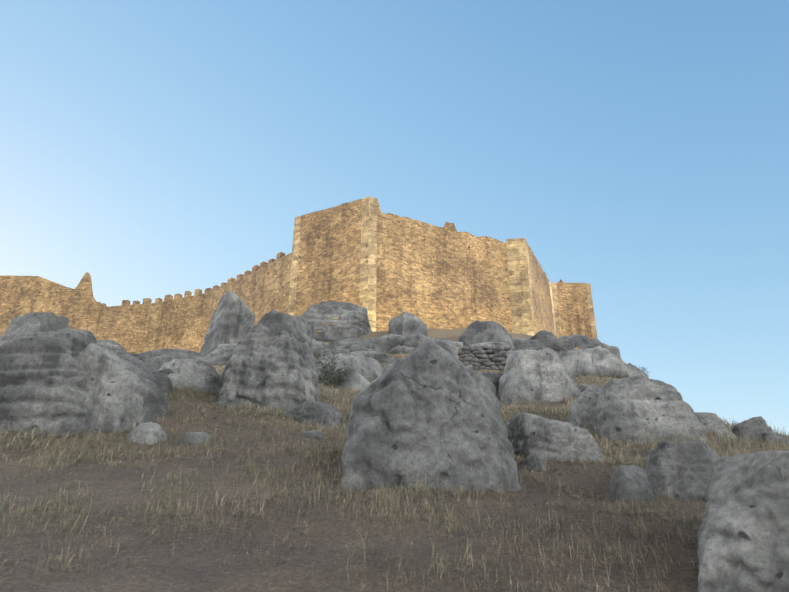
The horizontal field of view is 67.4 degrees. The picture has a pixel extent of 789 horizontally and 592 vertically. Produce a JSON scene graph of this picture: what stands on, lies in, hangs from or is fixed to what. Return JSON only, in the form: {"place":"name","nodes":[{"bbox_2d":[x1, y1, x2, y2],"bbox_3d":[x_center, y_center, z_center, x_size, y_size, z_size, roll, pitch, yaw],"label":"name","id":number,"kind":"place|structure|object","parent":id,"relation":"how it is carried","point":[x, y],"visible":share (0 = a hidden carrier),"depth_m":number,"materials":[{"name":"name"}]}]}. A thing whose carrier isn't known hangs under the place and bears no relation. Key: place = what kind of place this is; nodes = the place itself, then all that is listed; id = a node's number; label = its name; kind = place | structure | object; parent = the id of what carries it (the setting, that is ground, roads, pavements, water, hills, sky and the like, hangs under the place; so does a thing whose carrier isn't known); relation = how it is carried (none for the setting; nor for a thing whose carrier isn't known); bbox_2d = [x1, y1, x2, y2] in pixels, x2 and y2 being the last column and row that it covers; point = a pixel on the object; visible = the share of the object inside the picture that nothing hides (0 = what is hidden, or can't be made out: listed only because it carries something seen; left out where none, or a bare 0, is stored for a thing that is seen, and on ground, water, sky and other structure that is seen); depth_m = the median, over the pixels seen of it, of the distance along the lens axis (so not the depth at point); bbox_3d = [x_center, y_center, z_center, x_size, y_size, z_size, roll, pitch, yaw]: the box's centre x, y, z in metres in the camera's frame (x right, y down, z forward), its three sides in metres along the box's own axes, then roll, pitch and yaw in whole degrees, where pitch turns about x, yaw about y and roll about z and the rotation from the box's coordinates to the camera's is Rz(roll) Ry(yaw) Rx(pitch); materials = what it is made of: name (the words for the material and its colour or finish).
{"place":"outdoors","nodes":[
{"label":"outdoors","id":0,"kind":"place"},
{"bbox_2d":[288,197,368,316],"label":"tower wall","id":1,"kind":"structure","parent":0,"point":[330,255],"depth_m":59.58,"materials":[{"name":"beige stone"}]},
{"bbox_2d":[0,328,788,591],"bbox_3d":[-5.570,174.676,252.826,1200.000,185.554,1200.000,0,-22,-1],"label":"hill ground","id":2,"kind":"structure","parent":0,"point":[177,578],"depth_m":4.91,"materials":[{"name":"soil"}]},
{"bbox_2d":[0,312,69,345],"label":"rock","id":3,"kind":"object","parent":2,"relation":"on","point":[34,322],"visible":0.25,"depth_m":13.67,"materials":[{"name":"stone"}]},
{"bbox_2d":[0,329,97,436],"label":"boulder","id":4,"kind":"object","parent":2,"relation":"on","point":[44,379],"visible":0.52,"depth_m":9.65,"materials":[{"name":"stone"}]},
{"bbox_2d":[0,272,100,335],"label":"castle wall","id":5,"kind":"structure","parent":2,"relation":"on","point":[78,305],"depth_m":78.84,"materials":[{"name":"beige stone"}]},
{"bbox_2d":[98,343,110,348],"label":"rock","id":6,"kind":"object","parent":2,"relation":"on","point":[104,345],"depth_m":14.06,"materials":[{"name":"stone"}]},
{"bbox_2d":[98,339,126,352],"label":"rock","id":7,"kind":"object","parent":2,"relation":"on","point":[116,347],"visible":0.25,"depth_m":69.24,"materials":[{"name":"stone"}]},
{"bbox_2d":[79,343,169,432],"bbox_3d":[-5.277,1.836,10.547,2.060,1.879,1.821,-5,-22,12],"label":"rock","id":8,"kind":"object","parent":2,"relation":"on","point":[121,390],"visible":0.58,"depth_m":10.04,"materials":[{"name":"stone"}]},
{"bbox_2d":[117,352,148,364],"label":"boulder","id":9,"kind":"object","parent":2,"relation":"on","point":[143,358],"visible":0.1,"depth_m":16.06,"materials":[{"name":"stone"}]},
{"bbox_2d":[118,354,155,378],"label":"rock","id":10,"kind":"object","parent":2,"relation":"on","point":[134,359],"visible":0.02,"depth_m":12.65,"materials":[{"name":"stone"}]},
{"bbox_2d":[125,422,167,444],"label":"rock","id":11,"kind":"object","parent":2,"relation":"on","point":[149,432],"visible":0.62,"depth_m":9.31,"materials":[{"name":"stone"}]},
{"bbox_2d":[140,360,154,371],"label":"rock","id":12,"kind":"object","parent":2,"relation":"on","point":[147,367],"visible":0.1,"depth_m":14.06,"materials":[{"name":"stone"}]},
{"bbox_2d":[138,350,162,358],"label":"rock","id":13,"kind":"object","parent":2,"relation":"on","point":[150,354],"visible":0.19,"depth_m":17.32,"materials":[{"name":"stone"}]},
{"bbox_2d":[148,355,174,369],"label":"rock","id":14,"kind":"object","parent":2,"relation":"on","point":[156,362],"visible":0.25,"depth_m":16.26,"materials":[{"name":"stone"}]},
{"bbox_2d":[152,371,172,395],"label":"rock","id":15,"kind":"object","parent":2,"relation":"on","point":[163,381],"visible":0.19,"depth_m":13.15,"materials":[{"name":"stone"}]},
{"bbox_2d":[154,369,173,374],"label":"rock","id":16,"kind":"object","parent":2,"relation":"on","point":[166,371],"visible":0.02,"depth_m":14.07,"materials":[{"name":"stone"}]},
{"bbox_2d":[157,348,203,358],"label":"boulder","id":17,"kind":"object","parent":2,"relation":"on","point":[176,353],"visible":0.21,"depth_m":39.08,"materials":[{"name":"stone"}]},
{"bbox_2d":[157,358,220,393],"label":"rock","id":18,"kind":"object","parent":2,"relation":"on","point":[205,376],"visible":0.48,"depth_m":14.14,"materials":[{"name":"stone"}]},
{"bbox_2d":[93,253,291,353],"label":"castle curtain wall","id":19,"kind":"structure","parent":2,"relation":"on","point":[182,323],"depth_m":73.55,"materials":[{"name":"beige stone"}]},
{"bbox_2d":[98,252,284,307],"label":"battlements","id":20,"kind":"object","parent":19,"relation":"on","point":[199,291],"visible":0.69,"depth_m":74.56,"materials":[{"name":"beige stone"}]},
{"bbox_2d":[179,432,213,444],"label":"rock","id":21,"kind":"object","parent":2,"relation":"on","point":[199,437],"visible":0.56,"depth_m":9.28,"materials":[{"name":"stone"}]},
{"bbox_2d":[198,343,236,365],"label":"boulder","id":22,"kind":"object","parent":2,"relation":"on","point":[221,354],"visible":0.23,"depth_m":38.11,"materials":[{"name":"stone"}]},
{"bbox_2d":[199,290,254,355],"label":"rock","id":23,"kind":"object","parent":2,"relation":"on","point":[232,318],"visible":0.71,"depth_m":40.48,"materials":[{"name":"stone"}]},
{"bbox_2d":[216,310,319,410],"bbox_3d":[-2.929,1.671,13.932,2.328,2.999,2.234,0,-22,-1],"label":"rock","id":24,"kind":"object","parent":2,"relation":"on","point":[272,361],"visible":0.71,"depth_m":13.00,"materials":[{"name":"stone"}]},
{"bbox_2d":[283,400,342,428],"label":"rock","id":25,"kind":"object","parent":2,"relation":"on","point":[323,414],"visible":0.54,"depth_m":11.79,"materials":[{"name":"stone"}]},
{"bbox_2d":[302,430,324,438],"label":"rock","id":26,"kind":"object","parent":2,"relation":"on","point":[310,434],"visible":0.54,"depth_m":10.20,"materials":[{"name":"stone"}]},
{"bbox_2d":[312,338,327,350],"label":"boulder","id":27,"kind":"object","parent":2,"relation":"on","point":[317,345],"visible":0.02,"depth_m":40.75,"materials":[{"name":"stone"}]},
{"bbox_2d":[316,348,351,386],"bbox_3d":[-2.328,2.744,22.475,1.512,1.656,1.439,0,-22,-1],"label":"shrub","id":28,"kind":"object","parent":2,"relation":"on","point":[329,371],"visible":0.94,"depth_m":22.11,"materials":[{"name":"green plant"}]},
{"bbox_2d":[319,349,350,358],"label":"rock","id":29,"kind":"object","parent":2,"relation":"on","point":[339,351],"visible":0.17,"depth_m":37.00,"materials":[{"name":"stone"}]},
{"bbox_2d":[300,301,371,341],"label":"rock","id":30,"kind":"object","parent":2,"relation":"on","point":[330,321],"visible":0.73,"depth_m":45.39,"materials":[{"name":"stone"}]},
{"bbox_2d":[314,337,384,358],"bbox_3d":[-2.190,4.193,41.102,5.615,1.796,5.944,-7,-23,16],"label":"rock slab","id":31,"kind":"object","parent":2,"relation":"on","point":[373,344],"visible":0.29,"depth_m":39.06,"materials":[{"name":"stone"}]},
{"bbox_2d":[316,353,383,390],"bbox_3d":[-1.960,3.293,23.465,2.714,2.018,2.147,-9,-24,21],"label":"rock","id":32,"kind":"object","parent":2,"relation":"on","point":[362,366],"visible":0.5,"depth_m":22.81,"materials":[{"name":"stone"}]},
{"bbox_2d":[350,345,372,352],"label":"rock","id":33,"kind":"object","parent":2,"relation":"on","point":[354,348],"visible":0.23,"depth_m":36.96,"materials":[{"name":"stone"}]},
{"bbox_2d":[350,351,391,363],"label":"rock","id":34,"kind":"object","parent":2,"relation":"on","point":[381,358],"visible":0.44,"depth_m":34.91,"materials":[{"name":"stone"}]},
{"bbox_2d":[364,371,377,382],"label":"rock","id":35,"kind":"object","parent":2,"relation":"on","point":[371,376],"visible":0.15,"depth_m":22.68,"materials":[{"name":"stone"}]},
{"bbox_2d":[375,334,405,352],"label":"rock","id":36,"kind":"object","parent":2,"relation":"on","point":[388,342],"visible":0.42,"depth_m":39.32,"materials":[{"name":"stone"}]},
{"bbox_2d":[382,358,401,373],"bbox_3d":[1.047,4.565,33.526,4.632,1.465,4.801,3,-22,-9],"label":"rock slab","id":37,"kind":"object","parent":2,"relation":"on","point":[388,366],"visible":0.02,"depth_m":31.45,"materials":[{"name":"stone"}]},
{"bbox_2d":[393,358,403,366],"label":"rock","id":38,"kind":"object","parent":2,"relation":"on","point":[396,361],"visible":0.02,"depth_m":31.62,"materials":[{"name":"stone"}]},
{"bbox_2d":[388,311,427,335],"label":"rock","id":39,"kind":"object","parent":2,"relation":"on","point":[405,323],"visible":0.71,"depth_m":42.05,"materials":[{"name":"stone"}]},
{"bbox_2d":[389,338,451,353],"bbox_3d":[2.412,4.100,40.542,5.559,1.682,5.752,-1,-22,3],"label":"rock slab","id":40,"kind":"object","parent":2,"relation":"on","point":[398,348],"visible":0.15,"depth_m":38.01,"materials":[{"name":"stone"}]},
{"bbox_2d":[403,334,439,347],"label":"rock","id":41,"kind":"object","parent":2,"relation":"on","point":[415,341],"visible":0.19,"depth_m":38.25,"materials":[{"name":"stone"}]},
{"bbox_2d":[341,340,520,490],"bbox_3d":[0.400,1.551,7.318,2.034,2.211,1.686,0,-22,-1],"label":"rock","id":42,"kind":"object","parent":2,"relation":"on","point":[429,410],"visible":0.75,"depth_m":6.57,"materials":[{"name":"stone"}]},
{"bbox_2d":[436,340,462,358],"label":"rock","id":43,"kind":"object","parent":2,"relation":"on","point":[451,347],"visible":0.21,"depth_m":37.63,"materials":[{"name":"stone"}]},
{"bbox_2d":[458,348,504,366],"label":"dry stone wall","id":44,"kind":"structure","parent":2,"relation":"on","point":[459,356],"depth_m":33.20,"materials":[{"name":"stone"}]},
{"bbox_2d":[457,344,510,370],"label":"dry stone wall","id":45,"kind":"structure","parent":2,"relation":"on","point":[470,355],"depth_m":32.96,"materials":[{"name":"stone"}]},
{"bbox_2d":[458,320,514,348],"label":"rock","id":46,"kind":"object","parent":2,"relation":"on","point":[476,332],"visible":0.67,"depth_m":40.16,"materials":[{"name":"stone"}]},
{"bbox_2d":[463,342,512,352],"bbox_3d":[6.245,4.350,39.960,5.107,1.748,5.480,-7,-23,18],"label":"rock slab","id":47,"kind":"object","parent":2,"relation":"on","point":[487,344],"visible":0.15,"depth_m":38.41,"materials":[{"name":"stone"}]},
{"bbox_2d":[481,372,503,393],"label":"rock","id":48,"kind":"object","parent":2,"relation":"on","point":[493,378],"visible":0.12,"depth_m":20.36,"materials":[{"name":"stone"}]},
{"bbox_2d":[513,338,546,348],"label":"rock","id":49,"kind":"object","parent":2,"relation":"on","point":[519,343],"visible":0.31,"depth_m":40.98,"materials":[{"name":"stone"}]},
{"bbox_2d":[517,454,545,471],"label":"rock","id":50,"kind":"object","parent":2,"relation":"on","point":[533,462],"visible":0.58,"depth_m":7.50,"materials":[{"name":"stone"}]},
{"bbox_2d":[512,347,557,353],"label":"boulder","id":51,"kind":"object","parent":2,"relation":"on","point":[536,348],"visible":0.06,"depth_m":37.77,"materials":[{"name":"stone"}]},
{"bbox_2d":[498,349,580,402],"bbox_3d":[4.578,2.863,19.076,2.483,2.216,2.153,-2,-22,6],"label":"rock","id":52,"kind":"object","parent":2,"relation":"on","point":[528,374],"visible":0.62,"depth_m":18.32,"materials":[{"name":"stone"}]},
{"bbox_2d":[529,330,567,351],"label":"rock","id":53,"kind":"object","parent":2,"relation":"on","point":[547,339],"visible":0.33,"depth_m":42.10,"materials":[{"name":"stone"}]},
{"bbox_2d":[506,412,605,461],"bbox_3d":[2.336,2.212,8.677,1.300,0.906,0.980,0,-22,-1],"label":"rock","id":54,"kind":"object","parent":2,"relation":"on","point":[528,433],"visible":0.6,"depth_m":8.31,"materials":[{"name":"stone"}]},
{"bbox_2d":[549,282,590,336],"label":"quoins","id":55,"kind":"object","parent":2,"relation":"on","point":[553,309],"depth_m":79.31,"materials":[{"name":"beige stone"}]},
{"bbox_2d":[553,335,593,352],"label":"rock","id":56,"kind":"object","parent":2,"relation":"on","point":[572,342],"visible":0.27,"depth_m":41.87,"materials":[{"name":"stone"}]},
{"bbox_2d":[577,383,587,391],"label":"rock","id":57,"kind":"object","parent":2,"relation":"on","point":[582,387],"visible":0.17,"depth_m":19.13,"materials":[{"name":"stone"}]},
{"bbox_2d":[568,384,601,429],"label":"rock","id":58,"kind":"object","parent":2,"relation":"on","point":[583,405],"visible":0.29,"depth_m":12.09,"materials":[{"name":"stone"}]},
{"bbox_2d":[578,344,596,348],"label":"rock","id":59,"kind":"object","parent":2,"relation":"on","point":[586,346],"visible":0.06,"depth_m":38.20,"materials":[{"name":"stone"}]},
{"bbox_2d":[557,346,628,377],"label":"rock","id":60,"kind":"object","parent":2,"relation":"on","point":[599,361],"visible":0.62,"depth_m":33.79,"materials":[{"name":"stone"}]},
{"bbox_2d":[590,339,603,345],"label":"boulder","id":61,"kind":"object","parent":2,"relation":"on","point":[596,342],"visible":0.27,"depth_m":42.66,"materials":[{"name":"stone"}]},
{"bbox_2d":[597,345,620,359],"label":"boulder","id":62,"kind":"object","parent":2,"relation":"on","point":[615,350],"visible":0.25,"depth_m":38.60,"materials":[{"name":"stone"}]},
{"bbox_2d":[608,465,654,502],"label":"rock","id":63,"kind":"object","parent":2,"relation":"on","point":[629,480],"visible":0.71,"depth_m":5.97,"materials":[{"name":"stone"}]},
{"bbox_2d":[625,363,648,378],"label":"boulder","id":64,"kind":"object","parent":2,"relation":"on","point":[633,370],"visible":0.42,"depth_m":34.69,"materials":[{"name":"stone"}]},
{"bbox_2d":[593,376,711,443],"bbox_3d":[4.611,2.308,11.031,1.794,1.553,1.700,-3,-22,7],"label":"rock","id":65,"kind":"object","parent":2,"relation":"on","point":[630,409],"visible":0.79,"depth_m":10.41,"materials":[{"name":"stone"}]},
{"bbox_2d":[644,440,719,501],"bbox_3d":[3.172,2.009,6.429,0.906,0.847,0.790,-11,-24,24],"label":"rock","id":66,"kind":"object","parent":2,"relation":"on","point":[684,470],"visible":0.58,"depth_m":6.24,"materials":[{"name":"stone"}]},
{"bbox_2d":[693,412,728,433],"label":"rock","id":67,"kind":"object","parent":2,"relation":"on","point":[708,420],"visible":0.33,"depth_m":10.87,"materials":[{"name":"stone"}]},
{"bbox_2d":[712,429,736,440],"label":"boulder","id":68,"kind":"object","parent":2,"relation":"on","point":[716,432],"visible":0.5,"depth_m":10.50,"materials":[{"name":"stone"}]},
{"bbox_2d":[697,451,788,591],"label":"rock","id":69,"kind":"object","parent":2,"relation":"on","point":[743,536],"visible":1,"depth_m":3.64,"materials":[{"name":"stone"}]},
{"bbox_2d":[732,416,771,441],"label":"rock","id":70,"kind":"object","parent":2,"relation":"on","point":[753,425],"visible":0.56,"depth_m":10.48,"materials":[{"name":"stone"}]},
{"bbox_2d":[761,432,788,443],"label":"boulder","id":71,"kind":"object","parent":2,"relation":"on","point":[774,437],"visible":0.54,"depth_m":10.23,"materials":[{"name":"stone"}]},
{"bbox_2d":[0,0,788,435],"label":"sky","id":72,"kind":"structure","parent":0,"point":[152,149],"materials":[{"name":"blue"}]},
{"bbox_2d":[367,197,512,332],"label":"fortress wall","id":73,"kind":"structure","parent":0,"point":[447,276],"depth_m":59.98,"materials":[{"name":"beige stone"}]},
{"bbox_2d":[506,238,533,335],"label":"quoins","id":74,"kind":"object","parent":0,"point":[521,310],"depth_m":63.49,"materials":[{"name":"beige stone"}]},
{"bbox_2d":[525,239,554,334],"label":"fortress wall","id":75,"kind":"structure","parent":0,"point":[541,304],"depth_m":67.74,"materials":[{"name":"beige stone"}]},
{"bbox_2d":[551,279,597,338],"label":"fortress wall","id":76,"kind":"structure","parent":0,"point":[573,309],"depth_m":79.28,"materials":[{"name":"beige stone"}]}
]}

